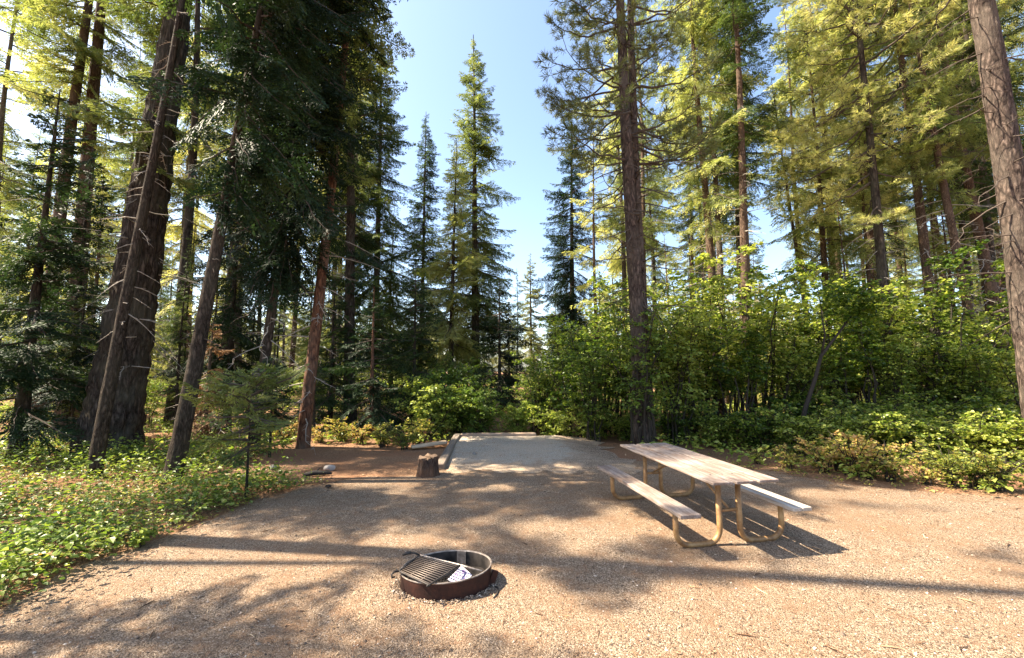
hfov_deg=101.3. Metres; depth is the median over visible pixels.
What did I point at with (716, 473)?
picnic table
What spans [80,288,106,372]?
forest conifer
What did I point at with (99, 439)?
leaning tree
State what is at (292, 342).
forest conifer
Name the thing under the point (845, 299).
bent maple
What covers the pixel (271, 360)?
young fir
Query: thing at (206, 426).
dead fir
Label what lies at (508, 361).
forest conifer
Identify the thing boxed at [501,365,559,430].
hazel shrub
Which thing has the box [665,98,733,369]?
forest conifer
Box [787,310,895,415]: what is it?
vine maple
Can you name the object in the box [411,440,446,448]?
wood plank
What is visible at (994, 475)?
edge shrub
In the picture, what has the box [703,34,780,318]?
forest conifer
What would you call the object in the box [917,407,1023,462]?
shrub
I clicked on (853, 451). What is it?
edge shrub
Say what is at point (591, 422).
shrub
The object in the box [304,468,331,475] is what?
charred branch
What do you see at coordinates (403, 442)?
edge shrub
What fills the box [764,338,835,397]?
vine maple
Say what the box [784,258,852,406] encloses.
maple sapling
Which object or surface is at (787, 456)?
edge shrub
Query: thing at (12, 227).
forest conifer
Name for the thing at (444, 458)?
timber edging
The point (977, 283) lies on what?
forest conifer
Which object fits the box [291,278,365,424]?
young fir
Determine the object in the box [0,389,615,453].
undergrowth
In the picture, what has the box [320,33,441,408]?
fir tree
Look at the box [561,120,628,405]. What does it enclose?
forest conifer
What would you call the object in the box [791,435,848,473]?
edge shrub
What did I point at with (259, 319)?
forest conifer
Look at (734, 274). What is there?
forest conifer
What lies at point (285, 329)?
forest conifer
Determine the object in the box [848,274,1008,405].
vine maple
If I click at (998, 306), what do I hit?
maple sapling
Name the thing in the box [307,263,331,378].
forest conifer
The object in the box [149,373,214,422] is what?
vine maple
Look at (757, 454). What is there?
edge shrub
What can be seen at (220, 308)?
forest conifer
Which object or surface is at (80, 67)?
twin fir
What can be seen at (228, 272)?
forest conifer
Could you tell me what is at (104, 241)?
forest conifer
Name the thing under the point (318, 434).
edge shrub
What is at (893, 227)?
forest conifer
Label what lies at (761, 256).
forest conifer
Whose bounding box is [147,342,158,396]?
forest conifer
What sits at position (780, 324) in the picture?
forest conifer
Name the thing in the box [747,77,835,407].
fir tree
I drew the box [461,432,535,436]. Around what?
timber edging
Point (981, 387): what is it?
hazel shrub
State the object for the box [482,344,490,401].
forest conifer
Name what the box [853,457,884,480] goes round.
edge shrub
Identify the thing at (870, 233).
forest conifer
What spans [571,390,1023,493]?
undergrowth
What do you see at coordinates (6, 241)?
forest conifer
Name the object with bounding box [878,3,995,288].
forest conifer
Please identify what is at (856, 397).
vine maple
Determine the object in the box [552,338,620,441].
hazel shrub
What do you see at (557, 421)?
shrub
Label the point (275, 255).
drooping fir
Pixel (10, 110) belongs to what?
forest conifer
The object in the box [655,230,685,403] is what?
forest conifer
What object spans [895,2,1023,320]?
forest conifer
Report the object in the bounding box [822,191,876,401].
forest conifer
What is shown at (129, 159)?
forest conifer
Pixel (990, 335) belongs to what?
vine maple
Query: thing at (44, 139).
forest conifer
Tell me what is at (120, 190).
forest conifer
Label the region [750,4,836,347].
forest conifer
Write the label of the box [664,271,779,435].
vine maple
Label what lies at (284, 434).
edge shrub
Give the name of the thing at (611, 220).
forest conifer
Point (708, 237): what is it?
fir tree
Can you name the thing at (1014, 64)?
forest conifer
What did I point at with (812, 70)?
forest conifer
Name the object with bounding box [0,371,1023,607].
ground
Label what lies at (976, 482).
edge shrub
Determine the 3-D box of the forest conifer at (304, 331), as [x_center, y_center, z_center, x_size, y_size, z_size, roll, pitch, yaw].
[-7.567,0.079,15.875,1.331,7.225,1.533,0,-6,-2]
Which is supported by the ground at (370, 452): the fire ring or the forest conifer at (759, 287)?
the forest conifer at (759, 287)
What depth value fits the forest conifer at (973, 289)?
27.08 m
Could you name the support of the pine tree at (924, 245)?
on the ground at (370, 452)
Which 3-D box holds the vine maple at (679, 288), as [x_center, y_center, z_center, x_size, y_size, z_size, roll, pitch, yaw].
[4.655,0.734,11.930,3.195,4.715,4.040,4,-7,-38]
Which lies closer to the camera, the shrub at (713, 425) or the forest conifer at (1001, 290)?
the shrub at (713, 425)
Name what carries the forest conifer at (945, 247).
on the ground at (370, 452)
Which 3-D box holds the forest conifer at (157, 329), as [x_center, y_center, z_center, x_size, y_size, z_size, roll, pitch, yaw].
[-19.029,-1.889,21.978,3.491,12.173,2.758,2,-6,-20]
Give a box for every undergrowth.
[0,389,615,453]
[1,374,924,397]
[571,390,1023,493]
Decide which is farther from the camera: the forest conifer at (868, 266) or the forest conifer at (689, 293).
the forest conifer at (689, 293)
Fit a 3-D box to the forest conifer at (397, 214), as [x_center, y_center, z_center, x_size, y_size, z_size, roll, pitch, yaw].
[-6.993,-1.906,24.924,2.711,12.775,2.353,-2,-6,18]
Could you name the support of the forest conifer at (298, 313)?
on the ground at (370, 452)
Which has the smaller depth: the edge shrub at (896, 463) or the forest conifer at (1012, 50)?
the edge shrub at (896, 463)
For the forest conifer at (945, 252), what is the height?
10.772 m
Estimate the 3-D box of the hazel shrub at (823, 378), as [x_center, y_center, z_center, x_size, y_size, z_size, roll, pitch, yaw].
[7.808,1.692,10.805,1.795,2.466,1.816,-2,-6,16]
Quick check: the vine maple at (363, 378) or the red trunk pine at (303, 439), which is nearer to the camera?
the red trunk pine at (303, 439)
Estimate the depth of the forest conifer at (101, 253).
30.04 m
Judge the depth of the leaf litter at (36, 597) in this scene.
5.91 m
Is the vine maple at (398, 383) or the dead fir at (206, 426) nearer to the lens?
the dead fir at (206, 426)
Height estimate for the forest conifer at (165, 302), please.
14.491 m
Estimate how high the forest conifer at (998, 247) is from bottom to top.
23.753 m
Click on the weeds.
(9, 602)
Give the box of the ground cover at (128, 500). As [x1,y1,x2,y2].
[0,440,323,601]
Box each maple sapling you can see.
[563,271,629,426]
[684,239,763,425]
[723,264,815,423]
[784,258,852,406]
[898,239,989,404]
[948,253,1019,408]
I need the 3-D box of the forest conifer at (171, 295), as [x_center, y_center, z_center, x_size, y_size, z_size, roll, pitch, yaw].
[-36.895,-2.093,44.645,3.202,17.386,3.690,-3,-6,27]
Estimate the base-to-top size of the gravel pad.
0.141 m
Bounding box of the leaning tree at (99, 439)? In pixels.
[85,0,243,478]
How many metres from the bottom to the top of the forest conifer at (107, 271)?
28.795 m
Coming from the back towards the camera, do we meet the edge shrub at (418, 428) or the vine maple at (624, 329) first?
the vine maple at (624, 329)
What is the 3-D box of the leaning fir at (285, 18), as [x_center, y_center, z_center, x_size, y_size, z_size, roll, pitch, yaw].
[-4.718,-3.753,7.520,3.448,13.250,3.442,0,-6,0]
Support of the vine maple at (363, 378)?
on the ground at (370, 452)
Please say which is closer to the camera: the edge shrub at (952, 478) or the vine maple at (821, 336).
the edge shrub at (952, 478)
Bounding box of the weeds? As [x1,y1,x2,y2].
[0,459,994,606]
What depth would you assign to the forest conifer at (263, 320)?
52.90 m
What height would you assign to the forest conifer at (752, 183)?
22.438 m
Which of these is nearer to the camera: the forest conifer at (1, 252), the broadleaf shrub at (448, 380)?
the broadleaf shrub at (448, 380)
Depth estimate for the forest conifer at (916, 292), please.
27.13 m
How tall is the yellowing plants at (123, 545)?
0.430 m
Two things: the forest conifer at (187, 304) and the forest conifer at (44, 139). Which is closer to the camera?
the forest conifer at (187, 304)
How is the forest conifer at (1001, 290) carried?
on the ground at (370, 452)
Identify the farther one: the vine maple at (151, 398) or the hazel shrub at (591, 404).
the vine maple at (151, 398)
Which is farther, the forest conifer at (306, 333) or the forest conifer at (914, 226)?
the forest conifer at (914, 226)
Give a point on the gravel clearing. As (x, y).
(472, 538)
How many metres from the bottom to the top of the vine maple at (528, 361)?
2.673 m
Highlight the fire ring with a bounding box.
[391,550,498,600]
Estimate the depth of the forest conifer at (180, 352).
11.74 m
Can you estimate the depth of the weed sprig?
4.51 m
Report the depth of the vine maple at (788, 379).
10.99 m
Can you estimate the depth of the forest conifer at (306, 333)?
14.24 m
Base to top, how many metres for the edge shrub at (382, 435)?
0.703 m
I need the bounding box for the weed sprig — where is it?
[129,529,157,546]
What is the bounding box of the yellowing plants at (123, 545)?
[0,437,263,597]
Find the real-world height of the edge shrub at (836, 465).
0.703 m
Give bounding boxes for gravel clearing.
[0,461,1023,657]
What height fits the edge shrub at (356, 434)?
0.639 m
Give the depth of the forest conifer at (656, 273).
27.85 m
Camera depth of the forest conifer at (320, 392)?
12.20 m
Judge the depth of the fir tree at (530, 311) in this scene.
44.19 m
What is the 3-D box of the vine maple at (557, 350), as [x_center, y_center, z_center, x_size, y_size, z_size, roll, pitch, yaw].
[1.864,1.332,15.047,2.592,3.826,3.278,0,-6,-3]
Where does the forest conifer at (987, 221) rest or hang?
on the ground at (370, 452)
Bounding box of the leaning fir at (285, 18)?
[124,0,360,484]
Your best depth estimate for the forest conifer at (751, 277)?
34.91 m
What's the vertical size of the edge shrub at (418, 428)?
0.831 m
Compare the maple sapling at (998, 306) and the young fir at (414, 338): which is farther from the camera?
the young fir at (414, 338)
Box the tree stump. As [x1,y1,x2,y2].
[415,453,439,477]
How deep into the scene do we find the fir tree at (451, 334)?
19.23 m
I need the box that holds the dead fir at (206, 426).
[154,317,236,445]
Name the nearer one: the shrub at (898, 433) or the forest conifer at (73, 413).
the shrub at (898, 433)
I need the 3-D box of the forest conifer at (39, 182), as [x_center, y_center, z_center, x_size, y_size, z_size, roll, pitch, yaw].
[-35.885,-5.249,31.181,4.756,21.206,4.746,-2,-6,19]
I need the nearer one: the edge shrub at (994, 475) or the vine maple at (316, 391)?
the edge shrub at (994, 475)
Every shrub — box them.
[272,421,297,440]
[311,423,330,442]
[323,415,357,441]
[347,422,375,443]
[371,419,400,447]
[381,373,474,440]
[387,426,420,449]
[402,417,437,444]
[412,362,495,432]
[445,386,509,432]
[494,397,545,432]
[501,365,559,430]
[520,402,585,435]
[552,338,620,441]
[569,406,627,440]
[574,281,688,443]
[605,412,632,441]
[618,290,724,444]
[654,404,709,444]
[655,324,721,442]
[685,406,755,449]
[719,404,800,452]
[739,402,862,457]
[746,445,769,464]
[747,392,871,445]
[768,443,805,469]
[774,348,857,416]
[790,388,932,442]
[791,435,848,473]
[799,405,916,460]
[815,429,891,478]
[821,433,864,470]
[832,404,944,457]
[834,325,940,437]
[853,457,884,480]
[860,406,1001,462]
[862,389,1011,444]
[866,439,927,482]
[897,436,969,475]
[902,456,947,485]
[912,337,1018,410]
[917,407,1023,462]
[918,448,982,488]
[920,388,1021,445]
[945,448,1022,489]
[948,411,1023,462]
[954,447,1023,492]
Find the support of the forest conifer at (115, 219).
on the ground at (370, 452)
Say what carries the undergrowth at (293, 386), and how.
on the ground at (370, 452)
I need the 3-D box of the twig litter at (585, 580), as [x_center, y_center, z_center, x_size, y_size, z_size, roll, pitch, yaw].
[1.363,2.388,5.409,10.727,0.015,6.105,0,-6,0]
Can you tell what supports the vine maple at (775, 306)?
on the ground at (370, 452)
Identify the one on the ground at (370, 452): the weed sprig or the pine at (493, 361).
the pine at (493, 361)
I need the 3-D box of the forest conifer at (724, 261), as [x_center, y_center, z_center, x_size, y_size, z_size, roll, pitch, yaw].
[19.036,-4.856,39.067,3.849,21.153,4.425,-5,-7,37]
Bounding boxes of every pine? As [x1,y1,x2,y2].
[259,0,415,454]
[485,303,531,382]
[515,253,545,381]
[533,0,733,444]
[848,0,1023,419]
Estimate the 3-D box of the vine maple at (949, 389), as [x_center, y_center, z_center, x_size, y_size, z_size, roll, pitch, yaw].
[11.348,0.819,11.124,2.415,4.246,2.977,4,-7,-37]
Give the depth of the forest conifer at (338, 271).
21.48 m
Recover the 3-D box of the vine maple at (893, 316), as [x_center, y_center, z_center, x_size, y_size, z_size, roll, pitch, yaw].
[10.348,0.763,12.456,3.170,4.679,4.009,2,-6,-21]
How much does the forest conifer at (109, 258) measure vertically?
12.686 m
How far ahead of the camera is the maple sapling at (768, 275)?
13.75 m
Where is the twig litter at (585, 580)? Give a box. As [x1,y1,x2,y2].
[0,465,1020,657]
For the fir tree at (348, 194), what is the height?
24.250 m
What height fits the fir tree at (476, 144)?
20.066 m
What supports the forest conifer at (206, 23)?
on the ground at (370, 452)
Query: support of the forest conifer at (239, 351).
on the ground at (370, 452)
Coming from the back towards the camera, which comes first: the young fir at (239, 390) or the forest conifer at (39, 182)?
the forest conifer at (39, 182)
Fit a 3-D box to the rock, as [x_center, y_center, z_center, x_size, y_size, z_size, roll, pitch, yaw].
[-3.466,2.637,7.966,0.213,0.114,0.166,2,-6,-27]
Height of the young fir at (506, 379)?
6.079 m
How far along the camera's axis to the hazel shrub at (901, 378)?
10.79 m
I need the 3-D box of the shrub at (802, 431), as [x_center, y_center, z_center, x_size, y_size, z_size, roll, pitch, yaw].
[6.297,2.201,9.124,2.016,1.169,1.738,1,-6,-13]
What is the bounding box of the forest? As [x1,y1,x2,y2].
[4,292,978,382]
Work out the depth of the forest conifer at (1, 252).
19.16 m
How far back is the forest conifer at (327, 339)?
23.59 m
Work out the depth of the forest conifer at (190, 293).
28.02 m
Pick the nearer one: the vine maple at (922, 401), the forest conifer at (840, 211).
the vine maple at (922, 401)
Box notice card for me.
[448,566,471,581]
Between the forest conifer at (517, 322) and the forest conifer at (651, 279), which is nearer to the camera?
the forest conifer at (517, 322)
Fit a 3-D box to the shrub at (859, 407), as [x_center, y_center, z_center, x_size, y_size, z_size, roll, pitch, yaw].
[8.517,2.157,10.129,2.496,1.447,2.152,1,-6,-15]
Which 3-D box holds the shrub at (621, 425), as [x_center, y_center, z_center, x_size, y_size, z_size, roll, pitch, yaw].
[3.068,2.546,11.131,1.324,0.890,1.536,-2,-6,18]
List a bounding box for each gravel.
[389,569,500,608]
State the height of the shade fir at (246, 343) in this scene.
11.250 m
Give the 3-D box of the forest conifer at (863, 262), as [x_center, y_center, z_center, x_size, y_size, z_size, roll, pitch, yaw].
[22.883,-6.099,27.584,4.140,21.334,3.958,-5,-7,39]
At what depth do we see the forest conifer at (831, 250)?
18.92 m
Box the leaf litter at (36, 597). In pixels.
[0,454,1021,617]
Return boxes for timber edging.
[438,434,460,469]
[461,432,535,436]
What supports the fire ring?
on the gravel clearing
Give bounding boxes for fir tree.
[58,0,225,458]
[304,0,406,423]
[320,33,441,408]
[387,115,448,378]
[407,139,489,384]
[410,34,522,390]
[530,114,604,404]
[638,0,769,416]
[668,1,770,411]
[689,0,790,419]
[730,6,907,400]
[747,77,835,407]
[829,0,1023,391]
[861,0,1023,404]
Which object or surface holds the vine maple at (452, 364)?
on the ground at (370, 452)
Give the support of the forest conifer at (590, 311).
on the ground at (370, 452)
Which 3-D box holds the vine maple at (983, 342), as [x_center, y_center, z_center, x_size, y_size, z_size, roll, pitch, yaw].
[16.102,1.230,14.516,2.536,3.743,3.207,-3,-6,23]
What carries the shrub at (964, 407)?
on the ground at (370, 452)
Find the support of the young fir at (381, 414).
on the ground at (370, 452)
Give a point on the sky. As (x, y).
(510, 35)
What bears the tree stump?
on the gravel clearing
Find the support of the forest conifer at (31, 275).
on the ground at (370, 452)
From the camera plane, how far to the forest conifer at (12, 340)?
12.51 m
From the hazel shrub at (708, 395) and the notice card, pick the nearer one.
the notice card
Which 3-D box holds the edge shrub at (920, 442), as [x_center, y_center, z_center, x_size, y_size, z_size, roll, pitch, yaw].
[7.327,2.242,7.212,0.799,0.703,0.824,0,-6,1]
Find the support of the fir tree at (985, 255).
on the ground at (370, 452)
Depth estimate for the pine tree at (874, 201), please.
14.14 m
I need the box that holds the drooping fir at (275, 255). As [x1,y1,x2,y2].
[159,0,407,453]
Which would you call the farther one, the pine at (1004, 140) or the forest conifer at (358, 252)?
the forest conifer at (358, 252)
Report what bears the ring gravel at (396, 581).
on the gravel clearing
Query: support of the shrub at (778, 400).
on the ground at (370, 452)
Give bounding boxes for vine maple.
[144,375,172,427]
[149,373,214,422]
[289,371,342,417]
[337,371,390,413]
[368,360,423,410]
[426,352,487,401]
[510,345,581,432]
[530,313,593,412]
[530,315,624,437]
[571,286,655,435]
[594,319,653,413]
[620,269,770,429]
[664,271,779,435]
[692,271,823,427]
[694,326,773,446]
[717,315,776,411]
[759,306,846,434]
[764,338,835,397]
[778,274,935,409]
[784,268,910,408]
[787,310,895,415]
[819,308,945,403]
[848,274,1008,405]
[882,275,1015,405]
[898,335,951,406]
[926,310,1019,411]
[941,311,1011,390]
[977,344,1020,424]
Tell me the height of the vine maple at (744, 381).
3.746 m
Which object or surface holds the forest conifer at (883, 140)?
on the ground at (370, 452)
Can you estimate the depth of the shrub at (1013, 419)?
7.98 m
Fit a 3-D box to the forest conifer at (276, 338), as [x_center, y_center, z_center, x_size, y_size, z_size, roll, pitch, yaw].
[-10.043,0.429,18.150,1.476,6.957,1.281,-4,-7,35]
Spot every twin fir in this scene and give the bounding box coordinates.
[0,0,151,431]
[0,0,156,431]
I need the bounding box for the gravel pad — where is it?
[445,435,650,474]
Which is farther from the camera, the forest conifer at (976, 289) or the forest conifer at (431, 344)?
the forest conifer at (976, 289)
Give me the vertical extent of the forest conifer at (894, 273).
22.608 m
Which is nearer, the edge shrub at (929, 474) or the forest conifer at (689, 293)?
the edge shrub at (929, 474)
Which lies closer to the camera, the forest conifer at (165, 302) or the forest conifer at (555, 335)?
the forest conifer at (555, 335)
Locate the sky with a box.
[0,0,1023,371]
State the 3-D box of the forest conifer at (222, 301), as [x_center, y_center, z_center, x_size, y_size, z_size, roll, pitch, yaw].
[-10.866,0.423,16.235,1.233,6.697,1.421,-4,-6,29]
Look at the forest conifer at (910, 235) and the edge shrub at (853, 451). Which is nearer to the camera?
the edge shrub at (853, 451)
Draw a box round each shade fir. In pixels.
[0,86,157,462]
[4,143,124,442]
[149,128,285,433]
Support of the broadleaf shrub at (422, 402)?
on the ground at (370, 452)
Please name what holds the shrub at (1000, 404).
on the ground at (370, 452)
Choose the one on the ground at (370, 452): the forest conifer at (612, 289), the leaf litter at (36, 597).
the forest conifer at (612, 289)
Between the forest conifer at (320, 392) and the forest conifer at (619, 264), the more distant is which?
the forest conifer at (619, 264)
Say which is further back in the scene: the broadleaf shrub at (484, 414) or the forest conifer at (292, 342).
the forest conifer at (292, 342)
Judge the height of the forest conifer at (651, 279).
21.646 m
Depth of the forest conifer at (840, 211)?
25.26 m
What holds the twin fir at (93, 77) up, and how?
on the ground at (370, 452)
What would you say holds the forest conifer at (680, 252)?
on the ground at (370, 452)
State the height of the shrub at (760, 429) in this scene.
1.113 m
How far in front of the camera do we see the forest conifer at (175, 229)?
19.10 m
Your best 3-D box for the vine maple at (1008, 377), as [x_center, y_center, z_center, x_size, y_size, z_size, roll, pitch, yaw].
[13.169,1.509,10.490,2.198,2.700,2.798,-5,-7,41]
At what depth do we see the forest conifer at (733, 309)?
24.93 m
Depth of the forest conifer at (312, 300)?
34.87 m
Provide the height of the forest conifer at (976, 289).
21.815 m
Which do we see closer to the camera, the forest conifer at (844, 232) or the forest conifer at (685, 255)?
the forest conifer at (685, 255)
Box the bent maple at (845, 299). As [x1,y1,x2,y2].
[799,277,915,424]
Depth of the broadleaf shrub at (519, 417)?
11.90 m
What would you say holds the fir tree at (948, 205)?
on the ground at (370, 452)
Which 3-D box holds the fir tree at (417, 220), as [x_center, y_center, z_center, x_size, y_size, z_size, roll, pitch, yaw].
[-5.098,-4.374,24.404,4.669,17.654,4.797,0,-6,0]
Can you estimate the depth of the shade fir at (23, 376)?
9.21 m
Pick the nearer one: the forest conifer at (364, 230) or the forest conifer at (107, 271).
the forest conifer at (364, 230)
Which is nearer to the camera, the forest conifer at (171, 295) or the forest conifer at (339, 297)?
the forest conifer at (339, 297)
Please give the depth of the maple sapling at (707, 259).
13.37 m
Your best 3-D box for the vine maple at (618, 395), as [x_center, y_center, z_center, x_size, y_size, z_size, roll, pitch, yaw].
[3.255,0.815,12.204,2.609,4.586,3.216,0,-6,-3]
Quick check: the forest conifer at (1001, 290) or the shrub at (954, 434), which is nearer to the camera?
the shrub at (954, 434)
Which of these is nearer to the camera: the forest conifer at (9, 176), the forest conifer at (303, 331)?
the forest conifer at (9, 176)
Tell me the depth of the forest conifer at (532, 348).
28.57 m
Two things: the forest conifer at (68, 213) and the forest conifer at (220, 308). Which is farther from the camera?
the forest conifer at (220, 308)
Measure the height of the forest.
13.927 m
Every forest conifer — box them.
[0,0,67,350]
[0,51,40,249]
[0,121,58,394]
[0,121,70,290]
[0,126,33,260]
[0,146,24,384]
[0,163,26,302]
[0,176,19,340]
[0,255,17,425]
[15,124,130,327]
[18,209,58,366]
[52,243,103,442]
[58,129,126,413]
[66,43,173,306]
[70,130,120,350]
[72,162,111,302]
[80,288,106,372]
[90,175,114,366]
[95,136,134,291]
[105,23,194,365]
[115,16,233,389]
[124,0,247,426]
[146,242,170,394]
[147,257,168,385]
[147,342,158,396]
[148,209,179,384]
[152,238,203,433]
[153,238,173,385]
[154,240,179,386]
[157,221,220,418]
[168,55,227,360]
[171,9,308,409]
[182,4,251,403]
[187,250,226,387]
[213,264,243,355]
[216,263,239,383]
[235,263,263,413]
[244,134,295,363]
[262,298,290,357]
[264,288,293,415]
[275,288,302,365]
[281,144,319,393]
[286,254,306,337]
[287,248,334,415]
[295,244,327,409]
[295,277,310,378]
[296,303,337,433]
[300,241,329,361]
[307,47,376,396]
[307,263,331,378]
[313,50,403,393]
[321,80,376,398]
[323,293,338,395]
[338,162,372,392]
[380,196,408,386]
[381,240,405,384]
[419,289,439,394]
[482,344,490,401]
[502,330,515,401]
[507,315,516,388]
[511,269,530,388]
[523,317,541,389]
[543,291,561,381]
[544,311,550,377]
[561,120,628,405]
[576,18,673,402]
[581,292,592,333]
[589,0,691,403]
[596,111,664,307]
[602,237,621,398]
[639,99,681,388]
[646,235,667,357]
[655,92,723,305]
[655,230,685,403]
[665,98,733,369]
[675,216,711,377]
[678,215,706,367]
[680,257,703,384]
[695,0,783,316]
[696,179,736,310]
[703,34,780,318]
[724,214,756,342]
[725,266,741,367]
[735,227,767,379]
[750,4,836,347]
[750,236,769,314]
[752,260,784,412]
[767,0,878,345]
[773,0,888,353]
[775,280,793,388]
[799,0,932,344]
[801,0,925,330]
[803,187,855,387]
[813,147,865,287]
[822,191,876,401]
[827,34,932,391]
[827,96,924,387]
[828,125,901,289]
[860,49,918,392]
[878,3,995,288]
[883,134,922,361]
[883,186,915,288]
[892,0,1023,384]
[893,218,926,346]
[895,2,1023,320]
[902,0,1023,404]
[902,182,972,294]
[903,1,1021,331]
[908,181,985,401]
[910,187,998,399]
[933,212,981,343]
[938,18,1023,317]
[940,60,1023,315]
[956,246,983,310]
[961,0,1023,303]
[968,242,984,332]
[970,244,984,314]
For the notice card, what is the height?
0.086 m
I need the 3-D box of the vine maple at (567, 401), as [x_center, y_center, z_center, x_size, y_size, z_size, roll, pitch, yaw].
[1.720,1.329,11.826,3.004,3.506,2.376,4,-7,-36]
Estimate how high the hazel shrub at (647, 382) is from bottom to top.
3.784 m
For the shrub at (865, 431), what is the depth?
8.61 m
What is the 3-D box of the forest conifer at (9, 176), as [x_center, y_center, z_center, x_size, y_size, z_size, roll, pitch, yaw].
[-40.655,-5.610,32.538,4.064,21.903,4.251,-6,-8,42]
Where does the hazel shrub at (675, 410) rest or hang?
on the ground at (370, 452)
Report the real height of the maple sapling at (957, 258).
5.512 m
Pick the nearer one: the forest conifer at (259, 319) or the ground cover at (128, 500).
the ground cover at (128, 500)
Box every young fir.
[175,360,308,499]
[237,352,297,456]
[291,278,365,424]
[323,287,414,436]
[385,266,453,418]
[470,275,533,411]
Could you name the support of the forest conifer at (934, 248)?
on the ground at (370, 452)
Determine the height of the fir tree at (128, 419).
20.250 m
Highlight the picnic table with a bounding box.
[597,443,811,547]
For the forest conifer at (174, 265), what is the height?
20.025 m
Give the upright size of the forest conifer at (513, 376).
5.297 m
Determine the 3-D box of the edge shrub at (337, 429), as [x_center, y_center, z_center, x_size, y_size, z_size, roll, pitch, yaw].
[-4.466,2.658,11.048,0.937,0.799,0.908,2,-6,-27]
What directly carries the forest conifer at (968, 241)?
on the ground at (370, 452)
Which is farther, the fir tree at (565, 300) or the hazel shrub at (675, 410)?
the fir tree at (565, 300)
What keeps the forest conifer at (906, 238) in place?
on the ground at (370, 452)
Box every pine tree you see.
[759,0,963,402]
[823,0,1023,406]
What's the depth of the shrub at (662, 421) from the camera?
10.53 m
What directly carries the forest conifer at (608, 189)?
on the ground at (370, 452)
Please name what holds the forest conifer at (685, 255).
on the ground at (370, 452)
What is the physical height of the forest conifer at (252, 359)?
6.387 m
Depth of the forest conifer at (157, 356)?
58.07 m
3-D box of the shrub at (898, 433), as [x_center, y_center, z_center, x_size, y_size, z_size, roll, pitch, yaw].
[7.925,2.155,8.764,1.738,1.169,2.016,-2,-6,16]
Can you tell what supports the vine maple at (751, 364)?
on the ground at (370, 452)
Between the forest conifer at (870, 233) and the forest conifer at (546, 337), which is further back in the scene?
the forest conifer at (546, 337)
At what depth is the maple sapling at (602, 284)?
13.06 m
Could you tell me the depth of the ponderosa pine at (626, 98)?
10.61 m
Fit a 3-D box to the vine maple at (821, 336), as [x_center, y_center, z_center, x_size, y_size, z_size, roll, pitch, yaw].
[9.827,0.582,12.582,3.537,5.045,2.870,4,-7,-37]
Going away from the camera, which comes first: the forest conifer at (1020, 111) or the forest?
the forest conifer at (1020, 111)
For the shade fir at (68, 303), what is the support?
on the ground at (370, 452)
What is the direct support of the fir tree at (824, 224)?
on the ground at (370, 452)
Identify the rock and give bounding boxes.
[324,465,335,470]
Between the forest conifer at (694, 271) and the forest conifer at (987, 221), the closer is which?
the forest conifer at (987, 221)
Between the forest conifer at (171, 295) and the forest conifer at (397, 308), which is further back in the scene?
the forest conifer at (171, 295)
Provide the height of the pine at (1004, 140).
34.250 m
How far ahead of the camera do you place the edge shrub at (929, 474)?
6.73 m
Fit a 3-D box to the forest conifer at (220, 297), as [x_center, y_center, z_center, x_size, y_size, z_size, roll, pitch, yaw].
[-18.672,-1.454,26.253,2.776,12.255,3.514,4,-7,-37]
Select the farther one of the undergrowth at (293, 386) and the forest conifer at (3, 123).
the undergrowth at (293, 386)
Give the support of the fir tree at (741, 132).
on the ground at (370, 452)
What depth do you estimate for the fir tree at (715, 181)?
17.93 m

